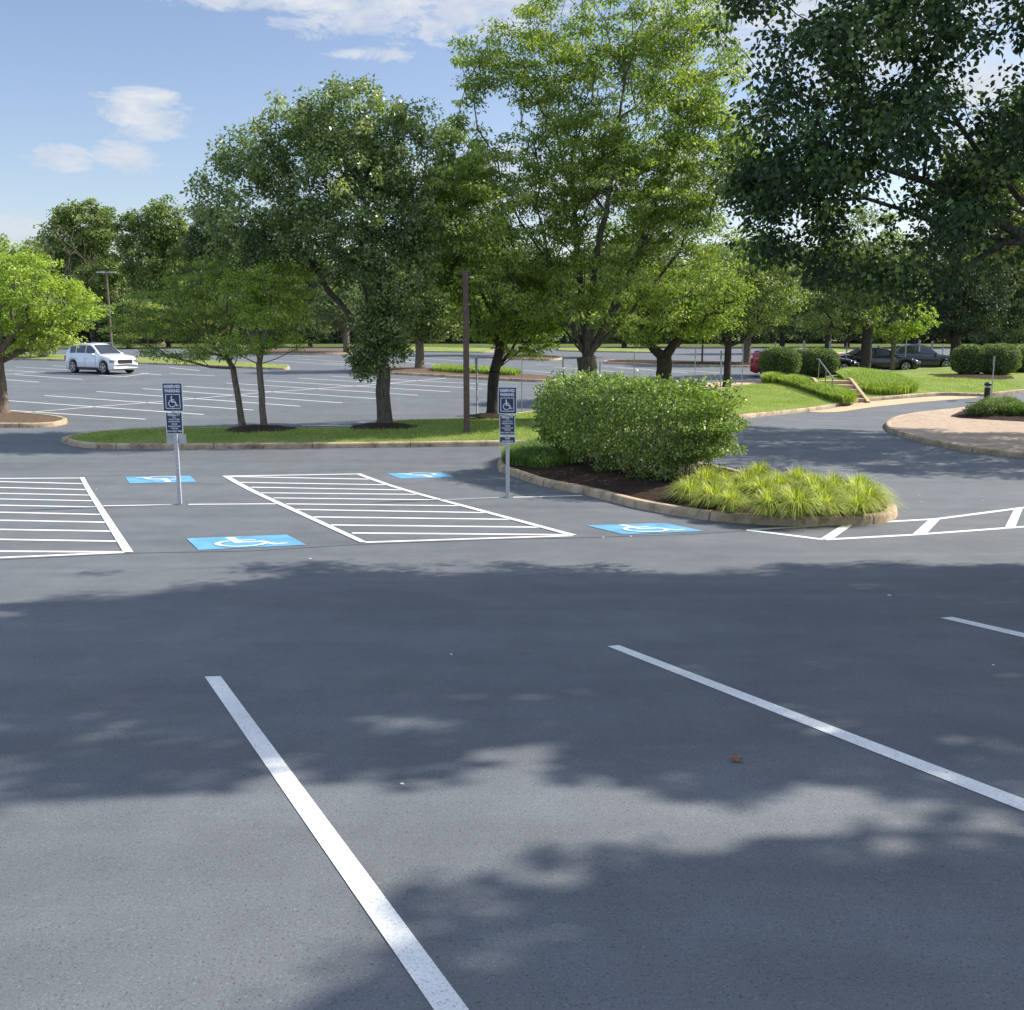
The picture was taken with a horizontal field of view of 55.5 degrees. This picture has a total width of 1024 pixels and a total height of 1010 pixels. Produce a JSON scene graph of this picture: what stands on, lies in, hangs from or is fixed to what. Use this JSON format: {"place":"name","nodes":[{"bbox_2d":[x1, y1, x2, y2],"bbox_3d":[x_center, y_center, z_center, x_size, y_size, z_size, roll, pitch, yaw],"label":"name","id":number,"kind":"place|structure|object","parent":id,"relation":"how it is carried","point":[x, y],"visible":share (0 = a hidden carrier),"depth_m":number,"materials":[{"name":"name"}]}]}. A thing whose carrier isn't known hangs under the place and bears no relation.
{"place":"outdoors","nodes":[
{"label":"outdoors","id":0,"kind":"place"},
{"bbox_2d":[16,331,993,342],"bbox_3d":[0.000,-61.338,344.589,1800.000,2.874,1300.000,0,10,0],"label":"ground","id":1,"kind":"structure","parent":0,"point":[738,338],"depth_m":174.34,"materials":[{"name":"green plant"}]},
{"bbox_2d":[0,205,1023,343],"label":"wood","id":2,"kind":"object","parent":1,"relation":"on","point":[139,255],"visible":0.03,"depth_m":156.65,"materials":[{"name":"green plant"}]},
{"bbox_2d":[695,0,1023,325],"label":"overhanging tree","id":3,"kind":"object","parent":1,"relation":"on","point":[766,191],"visible":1,"depth_m":9.89,"materials":[{"name":"green plant"}]},
{"bbox_2d":[0,347,1023,1009],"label":"asphalt pavement","id":4,"kind":"structure","parent":0,"point":[574,811],"depth_m":5.44,"materials":[{"name":"asphalt"}]},
{"bbox_2d":[0,412,67,427],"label":"island kerb","id":5,"kind":"structure","parent":4,"relation":"on","point":[63,421],"depth_m":29.68,"materials":[{"name":"concrete"}]},
{"bbox_2d":[0,413,60,422],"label":"island mulch","id":6,"kind":"object","parent":5,"relation":"on","point":[17,418],"visible":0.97,"depth_m":30.57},
{"bbox_2d":[0,238,115,412],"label":"tree","id":7,"kind":"object","parent":6,"relation":"on","point":[11,326],"visible":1,"depth_m":31.74,"materials":[{"name":"green plant"}]},
{"bbox_2d":[0,477,132,557],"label":"access aisle hatching","id":8,"kind":"object","parent":4,"relation":"on","point":[120,539],"visible":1,"depth_m":14.35,"materials":[{"name":"white paint"}]},
{"bbox_2d":[64,342,137,373],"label":"parked suv","id":9,"kind":"object","parent":4,"relation":"on","point":[103,357],"visible":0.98,"depth_m":56.42,"materials":[{"name":"white paint"}]},
{"bbox_2d":[88,299,165,348],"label":"edge tree","id":10,"kind":"object","parent":4,"relation":"on","point":[117,306],"visible":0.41,"depth_m":114.83,"materials":[{"name":"green plant"}]},
{"bbox_2d":[12,354,289,369],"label":"island kerb","id":11,"kind":"structure","parent":4,"relation":"on","point":[251,367],"depth_m":67.76,"materials":[{"name":"concrete"}]},
{"bbox_2d":[16,354,286,367],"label":"island bed","id":12,"kind":"object","parent":11,"relation":"on","point":[161,360],"visible":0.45,"depth_m":70.34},
{"bbox_2d":[3,296,95,356],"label":"lot tree","id":13,"kind":"object","parent":12,"relation":"on","point":[63,328],"visible":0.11,"depth_m":80.23,"materials":[{"name":"green plant"}]},
{"bbox_2d":[126,476,195,482],"bbox_3d":[-7.160,-0.524,19.818,1.586,0.020,1.008,-2,11,-9],"label":"accessible parking emblem","id":14,"kind":"object","parent":4,"relation":"on","point":[155,479],"visible":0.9,"depth_m":19.80,"materials":[{"name":"blue paint"}]},
{"bbox_2d":[134,294,195,347],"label":"edge tree","id":15,"kind":"object","parent":4,"relation":"on","point":[168,343],"visible":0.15,"depth_m":118.67,"materials":[{"name":"green plant"}]},
{"bbox_2d":[162,383,186,504],"bbox_3d":[-5.558,-0.922,16.140,0.330,2.200,0.179,0,10,-2],"label":"parking sign","id":16,"kind":"object","parent":4,"relation":"on","point":[172,395],"visible":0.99,"depth_m":16.02,"materials":[{"name":"blue metal"}]},
{"bbox_2d":[187,535,305,549],"bbox_3d":[-3.461,0.472,12.640,1.485,0.059,0.947,-3,11,-16],"label":"accessible parking emblem","id":17,"kind":"object","parent":4,"relation":"on","point":[238,542],"visible":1,"depth_m":12.60,"materials":[{"name":"blue paint"}]},
{"bbox_2d":[253,352,352,353],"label":"island kerb","id":18,"kind":"structure","parent":4,"relation":"on","point":[309,353],"depth_m":93.91,"materials":[{"name":"concrete"}]},
{"bbox_2d":[266,349,351,352],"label":"island bed","id":19,"kind":"object","parent":18,"relation":"on","point":[311,350],"visible":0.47,"depth_m":97.83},
{"bbox_2d":[201,288,299,353],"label":"lot tree","id":20,"kind":"object","parent":19,"relation":"on","point":[253,332],"visible":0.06,"depth_m":95.06,"materials":[{"name":"green plant"}]},
{"bbox_2d":[305,264,371,350],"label":"lot tree","id":21,"kind":"object","parent":19,"relation":"on","point":[326,310],"visible":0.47,"depth_m":95.01,"materials":[{"name":"green plant"}]},
{"bbox_2d":[205,676,468,1009],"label":"stall line","id":22,"kind":"object","parent":4,"relation":"on","point":[438,991],"visible":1,"depth_m":3.63,"materials":[{"name":"white paint"}]},
{"bbox_2d":[224,474,575,542],"bbox_3d":[-2.627,-0.110,16.713,2.776,0.340,9.731,-6,12,-28],"label":"access aisle hatching","id":23,"kind":"object","parent":4,"relation":"on","point":[230,478],"visible":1,"depth_m":15.34,"materials":[{"name":"white paint"}]},
{"bbox_2d":[387,472,453,478],"bbox_3d":[-1.913,-0.629,20.431,1.364,0.013,0.838,-2,11,-10],"label":"accessible parking emblem","id":24,"kind":"object","parent":4,"relation":"on","point":[419,475],"visible":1,"depth_m":20.39,"materials":[{"name":"blue paint"}]},
{"bbox_2d":[405,349,493,352],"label":"island kerb","id":25,"kind":"structure","parent":4,"relation":"on","point":[462,351],"depth_m":100.34,"materials":[{"name":"concrete"}]},
{"bbox_2d":[390,347,492,350],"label":"island bed","id":26,"kind":"object","parent":25,"relation":"on","point":[450,349],"visible":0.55,"depth_m":106.20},
{"bbox_2d":[390,372,554,381],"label":"island kerb","id":27,"kind":"structure","parent":4,"relation":"on","point":[470,377],"depth_m":52.74,"materials":[{"name":"concrete"}]},
{"bbox_2d":[391,367,551,378],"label":"island bed","id":28,"kind":"object","parent":27,"relation":"on","point":[432,371],"visible":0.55,"depth_m":54.39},
{"bbox_2d":[375,257,473,367],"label":"lot tree","id":29,"kind":"object","parent":28,"relation":"on","point":[421,328],"visible":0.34,"depth_m":58.54,"materials":[{"name":"green plant"}]},
{"bbox_2d":[432,363,520,374],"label":"grass strip","id":30,"kind":"object","parent":28,"relation":"on","point":[458,368],"depth_m":54.67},
{"bbox_2d":[498,387,516,497],"bbox_3d":[-0.079,-1.010,17.106,0.330,2.120,0.179,1,10,3],"label":"parking sign","id":31,"kind":"object","parent":4,"relation":"on","point":[507,401],"visible":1,"depth_m":16.98,"materials":[{"name":"blue metal"}]},
{"bbox_2d":[61,367,1023,448],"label":"lawn kerb","id":32,"kind":"structure","parent":4,"relation":"on","point":[97,445],"depth_m":25.16,"materials":[{"name":"concrete"}]},
{"bbox_2d":[538,270,665,343],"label":"lot tree","id":33,"kind":"object","parent":4,"relation":"on","point":[576,325],"visible":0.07,"depth_m":84.06,"materials":[{"name":"green plant"}]},
{"bbox_2d":[587,523,701,533],"bbox_3d":[1.865,0.323,13.755,1.422,0.053,0.891,-3,11,-14],"label":"accessible parking emblem","id":34,"kind":"object","parent":4,"relation":"on","point":[642,528],"visible":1,"depth_m":13.71,"materials":[{"name":"blue paint"}]},
{"bbox_2d":[603,359,749,366],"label":"long mulch island kerb","id":35,"kind":"structure","parent":4,"relation":"on","point":[697,365],"depth_m":66.82,"materials":[{"name":"concrete"}]},
{"bbox_2d":[607,360,750,364],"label":"long mulch island bed","id":36,"kind":"object","parent":35,"relation":"on","point":[684,362],"visible":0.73,"depth_m":68.96,"materials":[{"name":"brown soil"}]},
{"bbox_2d":[703,267,808,362],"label":"lot tree","id":37,"kind":"object","parent":36,"relation":"on","point":[747,350],"visible":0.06,"depth_m":66.98,"materials":[{"name":"green plant"}]},
{"bbox_2d":[497,457,897,525],"bbox_3d":[2.852,-0.525,19.171,4.452,0.518,11.240,-4,11,-22],"label":"shrub bed kerb","id":38,"kind":"object","parent":4,"relation":"on","point":[714,515],"visible":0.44,"depth_m":14.71,"materials":[{"name":"concrete"}]},
{"bbox_2d":[505,452,886,514],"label":"shrub bed mulch","id":39,"kind":"object","parent":38,"relation":"on","point":[586,474],"visible":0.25,"depth_m":17.96,"materials":[{"name":"brown plant"}]},
{"bbox_2d":[498,436,578,467],"bbox_3d":[0.697,-1.230,22.096,2.142,0.426,4.162,0,10,0],"label":"ground cover","id":40,"kind":"object","parent":39,"relation":"on","point":[521,453],"visible":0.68,"depth_m":21.05,"materials":[{"name":"green plant"}]},
{"bbox_2d":[530,367,753,482],"bbox_3d":[2.282,-1.598,19.423,2.029,2.175,5.752,-6,12,-31],"label":"clipped shrub","id":41,"kind":"object","parent":39,"relation":"on","point":[709,431],"visible":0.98,"depth_m":18.24,"materials":[{"name":"green plant"}]},
{"bbox_2d":[659,474,710,500],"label":"grass clump","id":42,"kind":"object","parent":39,"relation":"on","point":[687,485],"visible":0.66,"depth_m":15.64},
{"bbox_2d":[675,462,735,488],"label":"grass clump","id":43,"kind":"object","parent":39,"relation":"on","point":[706,475],"visible":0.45,"depth_m":16.47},
{"bbox_2d":[680,475,747,508],"bbox_3d":[3.110,-0.220,14.998,1.308,0.465,1.254,-2,11,-9],"label":"grass clump","id":44,"kind":"object","parent":39,"relation":"on","point":[709,492],"visible":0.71,"depth_m":14.92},
{"bbox_2d":[721,466,764,483],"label":"grass clump","id":45,"kind":"object","parent":39,"relation":"on","point":[750,474],"visible":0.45,"depth_m":16.86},
{"bbox_2d":[733,457,781,480],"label":"grass clump","id":46,"kind":"object","parent":39,"relation":"on","point":[762,468],"visible":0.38,"depth_m":17.83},
{"bbox_2d":[732,473,784,498],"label":"grass clump","id":47,"kind":"object","parent":39,"relation":"on","point":[752,487],"visible":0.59,"depth_m":15.22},
{"bbox_2d":[756,468,802,489],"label":"grass clump","id":48,"kind":"object","parent":39,"relation":"on","point":[779,480],"visible":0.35,"depth_m":16.14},
{"bbox_2d":[778,465,820,484],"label":"grass clump","id":49,"kind":"object","parent":39,"relation":"on","point":[798,471],"visible":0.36,"depth_m":17.36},
{"bbox_2d":[789,469,839,490],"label":"grass clump","id":50,"kind":"object","parent":39,"relation":"on","point":[812,480],"visible":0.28,"depth_m":15.80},
{"bbox_2d":[797,478,847,500],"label":"grass clump","id":51,"kind":"object","parent":39,"relation":"on","point":[815,489],"visible":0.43,"depth_m":14.82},
{"bbox_2d":[810,487,856,519],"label":"grass clump","id":52,"kind":"object","parent":39,"relation":"on","point":[832,505],"visible":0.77,"depth_m":13.96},
{"bbox_2d":[838,481,903,513],"bbox_3d":[5.367,-0.168,14.685,1.270,0.446,1.324,9,14,41],"label":"grass clump","id":53,"kind":"object","parent":39,"relation":"on","point":[877,495],"visible":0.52,"depth_m":14.60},
{"bbox_2d":[703,484,757,513],"bbox_3d":[3.225,-0.108,14.364,0.950,0.406,0.946,-6,12,-28],"label":"grass clump","id":54,"kind":"object","parent":38,"relation":"on","point":[726,501],"visible":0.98,"depth_m":14.29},
{"bbox_2d":[731,486,799,517],"bbox_3d":[3.693,-0.084,13.978,1.188,0.471,1.204,-3,11,-17],"label":"grass clump","id":55,"kind":"object","parent":38,"relation":"on","point":[763,499],"visible":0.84,"depth_m":13.88,"materials":[{"name":"plant"}]},
{"bbox_2d":[756,480,836,519],"bbox_3d":[4.054,-0.099,13.861,1.333,0.526,1.278,1,10,5],"label":"grass clump","id":56,"kind":"object","parent":38,"relation":"on","point":[800,504],"visible":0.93,"depth_m":13.73,"materials":[{"name":"plant"}]},
{"bbox_2d":[834,488,892,517],"bbox_3d":[5.029,-0.069,14.184,1.109,0.384,1.124,-3,11,-15],"label":"grass clump","id":57,"kind":"object","parent":38,"relation":"on","point":[858,501],"visible":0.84,"depth_m":14.07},
{"bbox_2d":[767,271,814,346],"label":"edge tree","id":58,"kind":"object","parent":4,"relation":"on","point":[782,329],"visible":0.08,"depth_m":120.83,"materials":[{"name":"green plant"}]},
{"bbox_2d":[608,645,1023,810],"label":"stall line","id":59,"kind":"object","parent":4,"relation":"on","point":[1007,798],"visible":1,"depth_m":5.12,"materials":[{"name":"white paint"}]},
{"bbox_2d":[839,347,920,369],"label":"parked sedan","id":60,"kind":"object","parent":4,"relation":"on","point":[881,358],"visible":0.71,"depth_m":57.98,"materials":[{"name":"black paint"}]},
{"bbox_2d":[746,507,1023,539],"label":"keep clear hatching","id":61,"kind":"object","parent":4,"relation":"on","point":[926,527],"visible":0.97,"depth_m":13.73,"materials":[{"name":"white paint"}]},
{"bbox_2d":[890,344,953,366],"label":"parked car","id":62,"kind":"object","parent":4,"relation":"on","point":[926,356],"visible":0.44,"depth_m":60.84,"materials":[{"name":"paint"}]},
{"bbox_2d":[885,407,1023,457],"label":"paved island kerb","id":63,"kind":"structure","parent":4,"relation":"on","point":[889,427],"depth_m":25.06,"materials":[{"name":"concrete"}]},
{"bbox_2d":[890,408,1023,450],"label":"paved island","id":64,"kind":"structure","parent":63,"relation":"on","point":[943,425],"depth_m":28.76,"materials":[{"name":"brick"}]},
{"bbox_2d":[920,82,1023,271],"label":"tree","id":65,"kind":"object","parent":64,"relation":"on","point":[1017,220],"visible":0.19,"depth_m":28.22,"materials":[{"name":"green plant"}]},
{"bbox_2d":[951,410,1023,420],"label":"paved island bed","id":66,"kind":"object","parent":64,"relation":"on","point":[1019,417],"visible":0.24,"depth_m":34.81,"materials":[{"name":"brown soil"}]},
{"bbox_2d":[962,398,1010,415],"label":"spreading shrub","id":67,"kind":"object","parent":66,"relation":"on","point":[983,407],"visible":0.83,"depth_m":35.20,"materials":[{"name":"green plant"}]},
{"bbox_2d":[996,399,1023,415],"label":"spreading shrub","id":68,"kind":"object","parent":66,"relation":"on","point":[1017,408],"visible":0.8,"depth_m":34.84,"materials":[{"name":"green plant"}]},
{"bbox_2d":[895,235,1023,355],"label":"lot tree","id":69,"kind":"object","parent":4,"relation":"on","point":[972,303],"visible":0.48,"depth_m":63.45,"materials":[{"name":"green plant"}]},
{"bbox_2d":[927,214,1023,345],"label":"lot tree","id":70,"kind":"object","parent":4,"relation":"on","point":[1017,293],"visible":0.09,"depth_m":74.79,"materials":[{"name":"green plant"}]},
{"bbox_2d":[942,617,1023,636],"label":"stall line","id":71,"kind":"object","parent":4,"relation":"on","point":[1008,631],"visible":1,"depth_m":7.88,"materials":[{"name":"white paint"}]},
{"bbox_2d":[968,215,1023,345],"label":"lot tree","id":72,"kind":"object","parent":4,"relation":"on","point":[1015,335],"visible":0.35,"depth_m":74.05,"materials":[{"name":"green plant"}]},
{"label":"right grass island kerb","id":73,"kind":"structure","parent":4,"relation":"on","visible":0},
{"bbox_2d":[796,348,851,351],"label":"grass island bed","id":74,"kind":"object","parent":73,"relation":"on","point":[839,350],"visible":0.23,"depth_m":103.50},
{"bbox_2d":[781,235,876,348],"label":"lot tree","id":75,"kind":"object","parent":74,"relation":"on","point":[838,312],"visible":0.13,"depth_m":94.98,"materials":[{"name":"green plant"}]},
{"bbox_2d":[0,0,1023,272],"label":"sky","id":76,"kind":"structure","parent":0,"point":[115,103],"materials":[{"name":"blue"}]},
{"bbox_2d":[13,343,1023,347],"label":"verge","id":77,"kind":"structure","parent":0,"point":[881,345],"depth_m":133.82,"materials":[{"name":"green plant"}]},
{"bbox_2d":[24,225,96,344],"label":"tree","id":78,"kind":"object","parent":77,"relation":"on","point":[87,264],"visible":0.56,"depth_m":136.21,"materials":[{"name":"green plant"}]},
{"bbox_2d":[33,197,133,342],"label":"woodland tree","id":79,"kind":"object","parent":77,"relation":"on","point":[97,243],"visible":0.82,"depth_m":144.31,"materials":[{"name":"green plant"}]},
{"bbox_2d":[105,194,190,343],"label":"woodland tree","id":80,"kind":"object","parent":77,"relation":"on","point":[161,238],"visible":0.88,"depth_m":140.73,"materials":[{"name":"green plant"}]},
{"bbox_2d":[168,203,241,343],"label":"woodland tree","id":81,"kind":"object","parent":77,"relation":"on","point":[193,242],"visible":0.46,"depth_m":136.52,"materials":[{"name":"green plant"}]},
{"bbox_2d":[180,295,241,344],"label":"edge tree","id":82,"kind":"object","parent":77,"relation":"on","point":[219,330],"visible":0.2,"depth_m":121.13,"materials":[{"name":"green plant"}]},
{"bbox_2d":[275,289,334,346],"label":"edge tree","id":83,"kind":"object","parent":77,"relation":"on","point":[308,331],"visible":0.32,"depth_m":123.20,"materials":[{"name":"green plant"}]},
{"bbox_2d":[3,320,1023,343],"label":"undergrowth","id":84,"kind":"object","parent":77,"relation":"on","point":[767,336],"visible":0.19,"depth_m":147.47,"materials":[{"name":"green plant"}]},
{"bbox_2d":[824,243,883,346],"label":"edge tree","id":85,"kind":"object","parent":77,"relation":"on","point":[847,339],"visible":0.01,"depth_m":123.92,"materials":[{"name":"green plant"}]},
{"bbox_2d":[68,367,1023,442],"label":"lawn","id":86,"kind":"structure","parent":0,"point":[1017,380],"depth_m":27.39,"materials":[{"name":"plant"}]},
{"bbox_2d":[97,254,254,425],"bbox_3d":[-9.506,-4.572,27.954,4.512,5.064,3.129,0,10,0],"label":"tree","id":87,"kind":"object","parent":86,"relation":"on","point":[195,294],"visible":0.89,"depth_m":27.62,"materials":[{"name":"green plant"}]},
{"bbox_2d":[197,260,318,424],"bbox_3d":[-7.041,-4.329,27.167,3.449,4.856,2.330,0,10,0],"label":"tree","id":88,"kind":"object","parent":86,"relation":"on","point":[265,285],"visible":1,"depth_m":26.74,"materials":[{"name":"green plant"}]},
{"bbox_2d":[224,425,296,431],"bbox_3d":[-7.008,-2.196,27.371,1.914,0.096,1.777,0,10,0],"label":"mulch ring","id":89,"kind":"object","parent":86,"relation":"on","point":[252,428],"visible":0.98,"depth_m":27.04,"materials":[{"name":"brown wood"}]},
{"bbox_2d":[179,69,462,422],"bbox_3d":[-5.221,-6.933,27.258,7.790,9.958,5.010,0,10,0],"label":"pear tree","id":90,"kind":"object","parent":86,"relation":"on","point":[362,156],"visible":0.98,"depth_m":26.38,"materials":[{"name":"green plant"}]},
{"bbox_2d":[351,422,417,428],"bbox_3d":[-3.641,-2.319,28.010,1.906,0.091,1.732,0,10,0],"label":"mulch ring","id":91,"kind":"object","parent":86,"relation":"on","point":[393,425],"visible":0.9,"depth_m":27.62,"materials":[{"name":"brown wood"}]},
{"bbox_2d":[460,271,471,431],"bbox_3d":[-1.241,-4.013,26.584,0.340,4.620,0.720,0,10,0],"label":"light pole","id":92,"kind":"object","parent":86,"relation":"on","point":[466,389],"visible":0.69,"depth_m":26.29,"materials":[{"name":"metal"}]},
{"bbox_2d":[412,113,570,417],"bbox_3d":[-0.629,-7.217,30.213,5.074,9.404,4.046,0,10,0],"label":"green tree","id":93,"kind":"object","parent":86,"relation":"on","point":[497,329],"visible":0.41,"depth_m":29.76,"materials":[{"name":"green plant"}]},
{"bbox_2d":[413,0,771,406],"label":"zelkova tree","id":94,"kind":"object","parent":86,"relation":"on","point":[642,217],"visible":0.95,"depth_m":27.79,"materials":[{"name":"green plant"}]},
{"bbox_2d":[587,259,761,397],"bbox_3d":[6.207,-6.789,38.321,7.165,5.673,5.031,0,10,0],"label":"lot tree","id":95,"kind":"object","parent":86,"relation":"on","point":[692,324],"visible":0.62,"depth_m":37.49,"materials":[{"name":"green plant"}]},
{"bbox_2d":[663,230,820,386],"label":"lot tree","id":96,"kind":"object","parent":86,"relation":"on","point":[775,285],"visible":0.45,"depth_m":44.85,"materials":[{"name":"green plant"}]},
{"bbox_2d":[758,346,802,374],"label":"round hedge","id":97,"kind":"object","parent":86,"relation":"on","point":[785,360],"visible":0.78,"depth_m":49.38,"materials":[{"name":"green plant"}]},
{"bbox_2d":[777,373,859,403],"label":"liriope bed","id":98,"kind":"object","parent":86,"relation":"on","point":[840,394],"visible":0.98,"depth_m":43.30,"materials":[{"name":"plant"}]},
{"bbox_2d":[799,347,840,376],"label":"round hedge","id":99,"kind":"object","parent":86,"relation":"on","point":[829,359],"visible":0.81,"depth_m":50.77,"materials":[{"name":"green plant"}]},
{"bbox_2d":[810,377,869,402],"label":"concrete steps","id":100,"kind":"structure","parent":86,"relation":"on","point":[849,383],"depth_m":44.25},
{"bbox_2d":[790,202,931,368],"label":"lot tree","id":101,"kind":"object","parent":86,"relation":"on","point":[865,324],"visible":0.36,"depth_m":54.32,"materials":[{"name":"green plant"}]},
{"bbox_2d":[835,366,919,394],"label":"liriope bed","id":102,"kind":"object","parent":86,"relation":"on","point":[875,381],"visible":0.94,"depth_m":45.01,"materials":[{"name":"plant"}]},
{"bbox_2d":[810,396,976,411],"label":"concrete walk","id":103,"kind":"structure","parent":86,"relation":"on","point":[855,406],"depth_m":42.30,"materials":[{"name":"concrete"}]},
{"bbox_2d":[854,296,942,369],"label":"lot tree","id":104,"kind":"object","parent":86,"relation":"on","point":[916,327],"visible":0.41,"depth_m":57.41,"materials":[{"name":"green plant"}]},
{"bbox_2d":[950,344,988,374],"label":"round hedge","id":105,"kind":"object","parent":86,"relation":"on","point":[968,359],"visible":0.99,"depth_m":51.62,"materials":[{"name":"green plant"}]},
{"bbox_2d":[980,342,1023,374],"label":"round hedge","id":106,"kind":"object","parent":86,"relation":"on","point":[1008,358],"visible":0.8,"depth_m":51.41,"materials":[{"name":"green plant"}]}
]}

